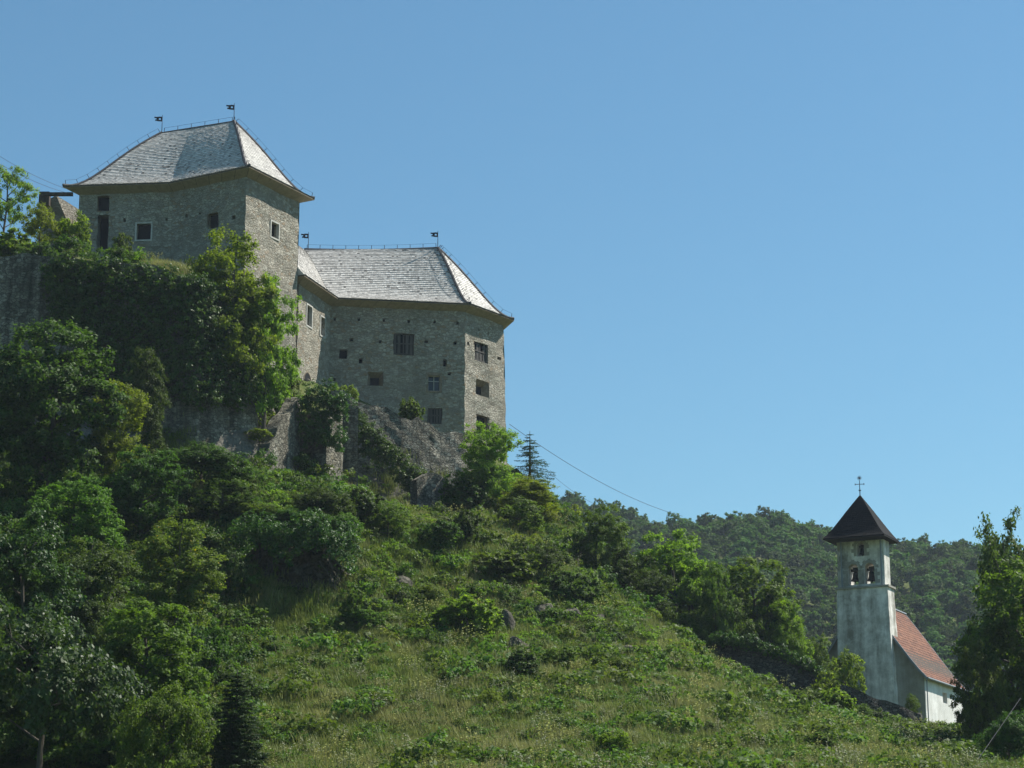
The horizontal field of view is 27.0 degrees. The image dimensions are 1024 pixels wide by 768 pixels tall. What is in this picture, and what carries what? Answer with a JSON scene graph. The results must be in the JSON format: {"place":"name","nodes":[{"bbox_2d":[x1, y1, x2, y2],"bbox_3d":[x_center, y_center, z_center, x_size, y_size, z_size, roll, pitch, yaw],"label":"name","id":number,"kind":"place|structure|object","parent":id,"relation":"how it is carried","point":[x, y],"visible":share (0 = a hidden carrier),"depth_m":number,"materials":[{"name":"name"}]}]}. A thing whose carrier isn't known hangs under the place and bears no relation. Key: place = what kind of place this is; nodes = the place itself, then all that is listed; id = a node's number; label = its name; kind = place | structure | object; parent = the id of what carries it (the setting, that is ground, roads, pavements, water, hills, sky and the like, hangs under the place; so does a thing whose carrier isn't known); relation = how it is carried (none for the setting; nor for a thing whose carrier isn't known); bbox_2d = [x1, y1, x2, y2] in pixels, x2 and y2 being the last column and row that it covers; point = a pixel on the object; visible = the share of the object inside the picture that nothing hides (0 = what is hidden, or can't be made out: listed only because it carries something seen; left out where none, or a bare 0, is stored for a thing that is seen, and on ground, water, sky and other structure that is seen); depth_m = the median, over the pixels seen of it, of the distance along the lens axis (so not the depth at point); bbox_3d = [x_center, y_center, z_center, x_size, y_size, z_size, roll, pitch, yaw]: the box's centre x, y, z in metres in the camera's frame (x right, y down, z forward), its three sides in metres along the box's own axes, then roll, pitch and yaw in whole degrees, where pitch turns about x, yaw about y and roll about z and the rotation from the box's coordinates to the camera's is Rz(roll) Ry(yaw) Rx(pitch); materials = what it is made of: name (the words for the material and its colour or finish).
{"place":"outdoors","nodes":[
{"label":"outdoors","id":0,"kind":"place"},
{"bbox_2d":[354,409,428,492],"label":"ivy","id":1,"kind":"object","parent":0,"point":[386,451],"visible":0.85,"depth_m":161.81,"materials":[{"name":"green plant"}]},
{"bbox_2d":[0,251,1023,767],"bbox_3d":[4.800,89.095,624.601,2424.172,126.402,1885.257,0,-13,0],"label":"hillside","id":2,"kind":"structure","parent":0,"point":[238,440],"depth_m":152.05,"materials":[{"name":"green plant"}]},
{"bbox_2d":[0,227,32,256],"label":"shrub","id":3,"kind":"object","parent":2,"relation":"on","point":[9,242],"visible":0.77,"depth_m":158.95,"materials":[{"name":"green plant"}]},
{"bbox_2d":[0,165,39,237],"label":"tree","id":4,"kind":"object","parent":2,"relation":"on","point":[8,204],"visible":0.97,"depth_m":163.55,"materials":[{"name":"green plant"}]},
{"bbox_2d":[17,202,58,244],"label":"shrub","id":5,"kind":"object","parent":2,"relation":"on","point":[41,221],"visible":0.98,"depth_m":161.82,"materials":[{"name":"green plant"}]},
{"bbox_2d":[0,504,86,682],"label":"tree","id":6,"kind":"object","parent":2,"relation":"on","point":[19,568],"visible":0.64,"depth_m":98.39,"materials":[{"name":"green plant"}]},
{"bbox_2d":[38,191,78,256],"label":"ruined outbuilding","id":7,"kind":"structure","parent":2,"relation":"on","point":[61,207],"depth_m":176.60,"materials":[{"name":"stone"}]},
{"bbox_2d":[0,317,131,500],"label":"tree","id":8,"kind":"object","parent":2,"relation":"on","point":[45,396],"visible":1,"depth_m":129.40,"materials":[{"name":"green plant"}]},
{"bbox_2d":[14,474,126,565],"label":"tree","id":9,"kind":"object","parent":2,"relation":"on","point":[94,503],"visible":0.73,"depth_m":118.33,"materials":[{"name":"green plant"}]},
{"bbox_2d":[53,209,92,253],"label":"shrub","id":10,"kind":"object","parent":2,"relation":"on","point":[64,227],"visible":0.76,"depth_m":162.81,"materials":[{"name":"green plant"}]},
{"bbox_2d":[0,597,152,767],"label":"tree","id":11,"kind":"object","parent":2,"relation":"on","point":[41,671],"visible":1,"depth_m":85.83,"materials":[{"name":"green plant"}]},
{"bbox_2d":[54,536,141,654],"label":"tree","id":12,"kind":"object","parent":2,"relation":"on","point":[87,614],"visible":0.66,"depth_m":105.79,"materials":[{"name":"green plant"}]},
{"bbox_2d":[83,379,151,485],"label":"tree","id":13,"kind":"object","parent":2,"relation":"on","point":[111,444],"visible":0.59,"depth_m":133.35,"materials":[{"name":"green plant"}]},
{"bbox_2d":[111,232,132,253],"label":"shrub","id":14,"kind":"object","parent":2,"relation":"on","point":[120,239],"visible":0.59,"depth_m":163.23,"materials":[{"name":"green plant"}]},
{"bbox_2d":[0,253,257,451],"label":"retaining wall","id":15,"kind":"structure","parent":2,"relation":"on","point":[22,300],"depth_m":152.60,"materials":[{"name":"stone"}]},
{"bbox_2d":[38,246,270,412],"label":"ivy","id":16,"kind":"object","parent":15,"relation":"attached to","point":[56,267],"visible":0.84,"depth_m":151.22,"materials":[{"name":"green plant"}]},
{"bbox_2d":[121,346,171,457],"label":"tree","id":17,"kind":"object","parent":2,"relation":"on","point":[151,381],"visible":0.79,"depth_m":142.22,"materials":[{"name":"green plant"}]},
{"bbox_2d":[77,596,216,729],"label":"tree","id":18,"kind":"object","parent":2,"relation":"on","point":[169,642],"visible":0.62,"depth_m":93.98,"materials":[{"name":"green plant"}]},
{"bbox_2d":[100,444,195,539],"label":"tree","id":19,"kind":"object","parent":2,"relation":"on","point":[127,497],"visible":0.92,"depth_m":125.10,"materials":[{"name":"green plant"}]},
{"bbox_2d":[110,679,219,767],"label":"tree","id":20,"kind":"object","parent":2,"relation":"on","point":[166,732],"visible":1,"depth_m":84.28,"materials":[{"name":"green plant"}]},
{"bbox_2d":[125,515,229,629],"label":"tree","id":21,"kind":"object","parent":2,"relation":"on","point":[164,586],"visible":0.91,"depth_m":112.26,"materials":[{"name":"green plant"}]},
{"bbox_2d":[62,103,314,380],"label":"castle keep","id":22,"kind":"structure","parent":2,"relation":"on","point":[173,195],"depth_m":171.81,"materials":[{"name":"stone"}]},
{"bbox_2d":[135,222,152,241],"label":"window","id":23,"kind":"structure","parent":22,"relation":"in","point":[145,230],"depth_m":171.86,"materials":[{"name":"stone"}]},
{"bbox_2d":[159,616,229,689],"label":"tree","id":24,"kind":"object","parent":2,"relation":"on","point":[211,662],"visible":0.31,"depth_m":104.05,"materials":[{"name":"green plant"}]},
{"bbox_2d":[149,441,257,485],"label":"tree","id":25,"kind":"object","parent":2,"relation":"on","point":[217,460],"visible":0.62,"depth_m":133.08,"materials":[{"name":"green plant"}]},
{"bbox_2d":[190,478,257,519],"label":"tree","id":26,"kind":"object","parent":2,"relation":"on","point":[214,497],"visible":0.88,"depth_m":128.18,"materials":[{"name":"green plant"}]},
{"bbox_2d":[179,224,283,377],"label":"tree","id":27,"kind":"object","parent":2,"relation":"on","point":[225,264],"visible":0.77,"depth_m":153.24,"materials":[{"name":"green plant"}]},
{"bbox_2d":[213,545,249,601],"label":"shrub","id":28,"kind":"object","parent":2,"relation":"on","point":[231,567],"visible":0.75,"depth_m":120.92,"materials":[{"name":"green plant"}]},
{"bbox_2d":[193,669,273,767],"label":"spruce","id":29,"kind":"object","parent":2,"relation":"on","point":[237,753],"visible":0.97,"depth_m":86.69,"materials":[{"name":"green plant"}]},
{"bbox_2d":[221,499,286,514],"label":"shrub","id":30,"kind":"object","parent":2,"relation":"on","point":[245,505],"visible":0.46,"depth_m":127.34,"materials":[{"name":"green plant"}]},
{"bbox_2d":[243,428,273,443],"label":"shrub","id":31,"kind":"object","parent":2,"relation":"on","point":[259,434],"visible":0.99,"depth_m":152.55,"materials":[{"name":"green plant"}]},
{"bbox_2d":[242,272,304,439],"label":"tree","id":32,"kind":"object","parent":2,"relation":"on","point":[280,356],"visible":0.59,"depth_m":154.65,"materials":[{"name":"green plant"}]},
{"bbox_2d":[259,397,300,471],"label":"buttress wall","id":33,"kind":"structure","parent":2,"relation":"on","point":[282,427],"depth_m":154.78,"materials":[{"name":"stone"}]},
{"bbox_2d":[256,508,336,526],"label":"shrub","id":34,"kind":"object","parent":2,"relation":"on","point":[280,512],"visible":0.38,"depth_m":126.77,"materials":[{"name":"green plant"}]},
{"bbox_2d":[251,539,356,593],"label":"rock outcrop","id":35,"kind":"object","parent":2,"relation":"on","point":[305,568],"visible":0.27,"depth_m":123.88,"materials":[{"name":"grey stone"}]},
{"bbox_2d":[222,507,363,576],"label":"ivy","id":36,"kind":"object","parent":35,"relation":"attached to","point":[265,535],"visible":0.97,"depth_m":122.84,"materials":[{"name":"green plant"}]},
{"bbox_2d":[282,485,357,516],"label":"shrub","id":37,"kind":"object","parent":2,"relation":"on","point":[320,498],"visible":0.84,"depth_m":130.84,"materials":[{"name":"green plant"}]},
{"bbox_2d":[300,406,358,485],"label":"retaining wall","id":38,"kind":"structure","parent":2,"relation":"on","point":[347,459],"depth_m":160.04,"materials":[{"name":"stone"}]},
{"bbox_2d":[295,377,357,452],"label":"ivy","id":39,"kind":"object","parent":38,"relation":"attached to","point":[322,398],"visible":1,"depth_m":157.12,"materials":[{"name":"green plant"}]},
{"bbox_2d":[324,512,364,538],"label":"shrub","id":40,"kind":"object","parent":2,"relation":"on","point":[341,517],"visible":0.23,"depth_m":128.63,"materials":[{"name":"green plant"}]},
{"bbox_2d":[338,589,373,631],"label":"shrub","id":41,"kind":"object","parent":2,"relation":"on","point":[358,602],"visible":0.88,"depth_m":120.54,"materials":[{"name":"green plant"}]},
{"bbox_2d":[337,487,386,524],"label":"shrub","id":42,"kind":"object","parent":2,"relation":"on","point":[365,500],"visible":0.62,"depth_m":134.10,"materials":[{"name":"green plant"}]},
{"bbox_2d":[346,608,387,628],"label":"shrub","id":43,"kind":"object","parent":2,"relation":"on","point":[377,618],"visible":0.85,"depth_m":119.96,"materials":[{"name":"green plant"}]},
{"bbox_2d":[362,500,412,537],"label":"shrub","id":44,"kind":"object","parent":2,"relation":"on","point":[388,513],"visible":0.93,"depth_m":135.22,"materials":[{"name":"green plant"}]},
{"bbox_2d":[329,390,471,484],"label":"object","id":45,"kind":"structure","parent":2,"relation":"on","point":[423,441],"depth_m":167.99,"materials":[{"name":"stone"}]},
{"bbox_2d":[398,397,425,419],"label":"shrub","id":46,"kind":"object","parent":45,"relation":"on","point":[410,409],"visible":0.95,"depth_m":169.38,"materials":[{"name":"green plant"}]},
{"bbox_2d":[295,232,513,464],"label":"castle hall","id":47,"kind":"structure","parent":2,"relation":"on","point":[425,327],"depth_m":181.20,"materials":[{"name":"stone"}]},
{"bbox_2d":[367,372,382,385],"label":"window","id":48,"kind":"structure","parent":47,"relation":"in","point":[374,378],"depth_m":180.07,"materials":[{"name":"black"}]},
{"bbox_2d":[393,334,413,354],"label":"window","id":49,"kind":"structure","parent":47,"relation":"in","point":[403,344],"depth_m":181.03,"materials":[{"name":"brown wood"}]},
{"bbox_2d":[426,372,441,392],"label":"window","id":50,"kind":"structure","parent":47,"relation":"in","point":[434,385],"depth_m":180.68,"materials":[{"name":"glass"}]},
{"bbox_2d":[427,408,441,423],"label":"window","id":51,"kind":"structure","parent":47,"relation":"in","point":[434,414],"depth_m":179.98,"materials":[{"name":"grey wood"}]},
{"bbox_2d":[474,342,485,362],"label":"window","id":52,"kind":"structure","parent":47,"relation":"in","point":[480,350],"depth_m":183.57,"materials":[{"name":"brown wood"}]},
{"bbox_2d":[476,379,488,396],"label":"window","id":53,"kind":"structure","parent":47,"relation":"in","point":[482,387],"depth_m":183.48,"materials":[{"name":"black"}]},
{"bbox_2d":[405,618,433,631],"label":"shrub","id":54,"kind":"object","parent":2,"relation":"on","point":[419,622],"visible":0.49,"depth_m":120.35,"materials":[{"name":"green plant"}]},
{"bbox_2d":[410,473,454,510],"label":"wall stump","id":55,"kind":"object","parent":2,"relation":"on","point":[425,488],"visible":0.3,"depth_m":160.51,"materials":[{"name":"stone"}]},
{"bbox_2d":[442,470,503,509],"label":"ivy","id":56,"kind":"object","parent":55,"relation":"attached to","point":[457,476],"visible":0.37,"depth_m":161.37,"materials":[{"name":"green plant"}]},
{"bbox_2d":[417,583,449,599],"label":"shrub","id":57,"kind":"object","parent":2,"relation":"on","point":[432,589],"visible":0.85,"depth_m":126.47,"materials":[{"name":"green plant"}]},
{"bbox_2d":[415,518,463,548],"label":"shrub","id":58,"kind":"object","parent":2,"relation":"on","point":[444,528],"visible":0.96,"depth_m":135.52,"materials":[{"name":"green plant"}]},
{"bbox_2d":[437,478,488,511],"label":"shrub","id":59,"kind":"object","parent":2,"relation":"on","point":[471,495],"visible":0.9,"depth_m":158.44,"materials":[{"name":"green plant"}]},
{"bbox_2d":[429,593,504,633],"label":"shrub","id":60,"kind":"object","parent":2,"relation":"on","point":[466,607],"visible":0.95,"depth_m":121.26,"materials":[{"name":"green plant"}]},
{"bbox_2d":[451,508,483,544],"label":"shrub","id":61,"kind":"object","parent":2,"relation":"on","point":[468,523],"visible":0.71,"depth_m":139.25,"materials":[{"name":"green plant"}]},
{"bbox_2d":[476,688,502,708],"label":"shrub","id":62,"kind":"object","parent":2,"relation":"on","point":[491,694],"visible":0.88,"depth_m":103.58,"materials":[{"name":"green plant"}]},
{"bbox_2d":[458,421,523,499],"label":"tree","id":63,"kind":"object","parent":2,"relation":"on","point":[488,471],"visible":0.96,"depth_m":160.77,"materials":[{"name":"green plant"}]},
{"bbox_2d":[470,549,541,582],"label":"shrub","id":64,"kind":"object","parent":2,"relation":"on","point":[510,563],"visible":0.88,"depth_m":134.79,"materials":[{"name":"green plant"}]},
{"bbox_2d":[498,609,514,630],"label":"rock","id":65,"kind":"object","parent":2,"relation":"on","point":[509,620],"visible":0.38,"depth_m":124.06,"materials":[{"name":"grey stone"}]},
{"bbox_2d":[0,233,1021,767],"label":"scrub","id":66,"kind":"object","parent":2,"relation":"on","point":[16,497],"visible":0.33,"depth_m":127.27,"materials":[{"name":"green plant"}]},
{"bbox_2d":[494,495,544,531],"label":"shrub","id":67,"kind":"object","parent":2,"relation":"on","point":[519,511],"visible":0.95,"depth_m":151.73,"materials":[{"name":"green plant"}]},
{"bbox_2d":[500,648,539,677],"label":"shrub","id":68,"kind":"object","parent":2,"relation":"on","point":[518,661],"visible":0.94,"depth_m":110.18,"materials":[{"name":"green plant"}]},
{"bbox_2d":[497,479,563,519],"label":"tree","id":69,"kind":"object","parent":2,"relation":"on","point":[539,493],"visible":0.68,"depth_m":158.56,"materials":[{"name":"green plant"}]},
{"bbox_2d":[509,434,554,482],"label":"spruce","id":70,"kind":"object","parent":2,"relation":"on","point":[529,465],"visible":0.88,"depth_m":171.28,"materials":[{"name":"green plant"}]},
{"bbox_2d":[526,542,563,575],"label":"shrub","id":71,"kind":"object","parent":2,"relation":"on","point":[548,552],"visible":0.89,"depth_m":138.19,"materials":[{"name":"green plant"}]},
{"bbox_2d":[540,647,577,664],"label":"shrub","id":72,"kind":"object","parent":2,"relation":"on","point":[564,653],"visible":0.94,"depth_m":115.36,"materials":[{"name":"green plant"}]},
{"bbox_2d":[539,569,598,603],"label":"shrub","id":73,"kind":"object","parent":2,"relation":"on","point":[557,581],"visible":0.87,"depth_m":134.25,"materials":[{"name":"green plant"}]},
{"bbox_2d":[578,574,605,601],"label":"shrub","id":74,"kind":"object","parent":2,"relation":"on","point":[595,584],"visible":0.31,"depth_m":137.26,"materials":[{"name":"green plant"}]},
{"bbox_2d":[567,502,636,572],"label":"tree","id":75,"kind":"object","parent":2,"relation":"on","point":[600,532],"visible":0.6,"depth_m":153.76,"materials":[{"name":"green plant"}]},
{"bbox_2d":[595,729,631,750],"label":"shrub","id":76,"kind":"object","parent":2,"relation":"on","point":[609,737],"visible":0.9,"depth_m":94.13,"materials":[{"name":"green plant"}]},
{"bbox_2d":[608,657,636,671],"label":"shrub","id":77,"kind":"object","parent":2,"relation":"on","point":[615,661],"visible":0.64,"depth_m":116.14,"materials":[{"name":"green plant"}]},
{"bbox_2d":[604,547,661,600],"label":"tree","id":78,"kind":"object","parent":2,"relation":"on","point":[624,567],"visible":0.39,"depth_m":149.24,"materials":[{"name":"green plant"}]},
{"bbox_2d":[630,569,680,625],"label":"tree","id":79,"kind":"object","parent":2,"relation":"on","point":[664,584],"visible":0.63,"depth_m":147.15,"materials":[{"name":"green plant"}]},
{"bbox_2d":[633,526,715,624],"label":"tree","id":80,"kind":"object","parent":2,"relation":"on","point":[673,565],"visible":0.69,"depth_m":156.35,"materials":[{"name":"green plant"}]},
{"bbox_2d":[664,609,736,652],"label":"tree","id":81,"kind":"object","parent":2,"relation":"on","point":[685,618],"visible":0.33,"depth_m":151.72,"materials":[{"name":"green plant"}]},
{"bbox_2d":[692,561,743,649],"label":"tree","id":82,"kind":"object","parent":2,"relation":"on","point":[716,584],"visible":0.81,"depth_m":151.87,"materials":[{"name":"green plant"}]},
{"bbox_2d":[706,597,774,650],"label":"tree","id":83,"kind":"object","parent":2,"relation":"on","point":[751,628],"visible":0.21,"depth_m":152.17,"materials":[{"name":"green plant"}]},
{"bbox_2d":[722,554,804,649],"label":"tree","id":84,"kind":"object","parent":2,"relation":"on","point":[747,582],"visible":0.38,"depth_m":155.79,"materials":[{"name":"green plant"}]},
{"bbox_2d":[713,642,816,692],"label":"field wall","id":85,"kind":"structure","parent":2,"relation":"on","point":[758,662],"depth_m":146.44,"materials":[{"name":"stone"}]},
{"bbox_2d":[709,630,829,678],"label":"ivy","id":86,"kind":"object","parent":85,"relation":"attached to","point":[723,639],"visible":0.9,"depth_m":146.62,"materials":[{"name":"green plant"}]},
{"bbox_2d":[740,590,800,651],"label":"tree","id":87,"kind":"object","parent":2,"relation":"on","point":[772,618],"visible":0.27,"depth_m":153.99,"materials":[{"name":"green plant"}]},
{"bbox_2d":[557,490,1023,720],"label":"forest","id":88,"kind":"object","parent":2,"relation":"on","point":[925,568],"visible":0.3,"depth_m":513.24,"materials":[{"name":"green plant"}]},
{"bbox_2d":[767,597,814,664],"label":"tree","id":89,"kind":"object","parent":2,"relation":"on","point":[798,645],"visible":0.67,"depth_m":152.54,"materials":[{"name":"green plant"}]},
{"bbox_2d":[802,731,837,745],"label":"shrub","id":90,"kind":"object","parent":2,"relation":"on","point":[819,735],"visible":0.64,"depth_m":100.49,"materials":[{"name":"green plant"}]},
{"bbox_2d":[806,633,838,678],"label":"shrub","id":91,"kind":"object","parent":2,"relation":"on","point":[817,654],"visible":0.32,"depth_m":157.14,"materials":[{"name":"green plant"}]},
{"bbox_2d":[808,670,840,698],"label":"shrub","id":92,"kind":"object","parent":2,"relation":"on","point":[827,684],"visible":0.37,"depth_m":143.85,"materials":[{"name":"green plant"}]},
{"bbox_2d":[818,687,857,712],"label":"shrub","id":93,"kind":"object","parent":2,"relation":"on","point":[844,699],"visible":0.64,"depth_m":129.61,"materials":[{"name":"green plant"}]},
{"bbox_2d":[827,645,866,693],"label":"shrub","id":94,"kind":"object","parent":2,"relation":"on","point":[849,675],"visible":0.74,"depth_m":162.56,"materials":[{"name":"green plant"}]},
{"bbox_2d":[839,684,922,723],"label":"churchyard wall","id":95,"kind":"structure","parent":2,"relation":"on","point":[891,708],"depth_m":158.18,"materials":[{"name":"stone"}]},
{"bbox_2d":[822,476,965,723],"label":"church","id":96,"kind":"structure","parent":2,"relation":"on","point":[881,636],"depth_m":173.61,"materials":[{"name":"white paint"}]},
{"bbox_2d":[905,693,921,713],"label":"shrub","id":97,"kind":"object","parent":2,"relation":"on","point":[914,704],"visible":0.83,"depth_m":165.45,"materials":[{"name":"green plant"}]},
{"bbox_2d":[947,636,1009,740],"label":"tree","id":98,"kind":"object","parent":2,"relation":"on","point":[988,703],"visible":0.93,"depth_m":114.69,"materials":[{"name":"green plant"}]},
{"bbox_2d":[946,555,1023,733],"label":"tree","id":99,"kind":"object","parent":2,"relation":"on","point":[1007,637],"visible":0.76,"depth_m":117.63,"materials":[{"name":"green plant"}]},
{"bbox_2d":[963,506,1023,692],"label":"tree","id":100,"kind":"object","parent":2,"relation":"on","point":[992,551],"visible":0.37,"depth_m":123.51,"materials":[{"name":"green plant"}]},
{"bbox_2d":[967,709,1023,761],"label":"bush","id":101,"kind":"object","parent":2,"relation":"on","point":[1006,740],"visible":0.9,"depth_m":101.72,"materials":[{"name":"green plant"}]},
{"bbox_2d":[0,0,1023,552],"label":"sky","id":102,"kind":"structure","parent":0,"point":[743,255],"materials":[{"name":"blue"}]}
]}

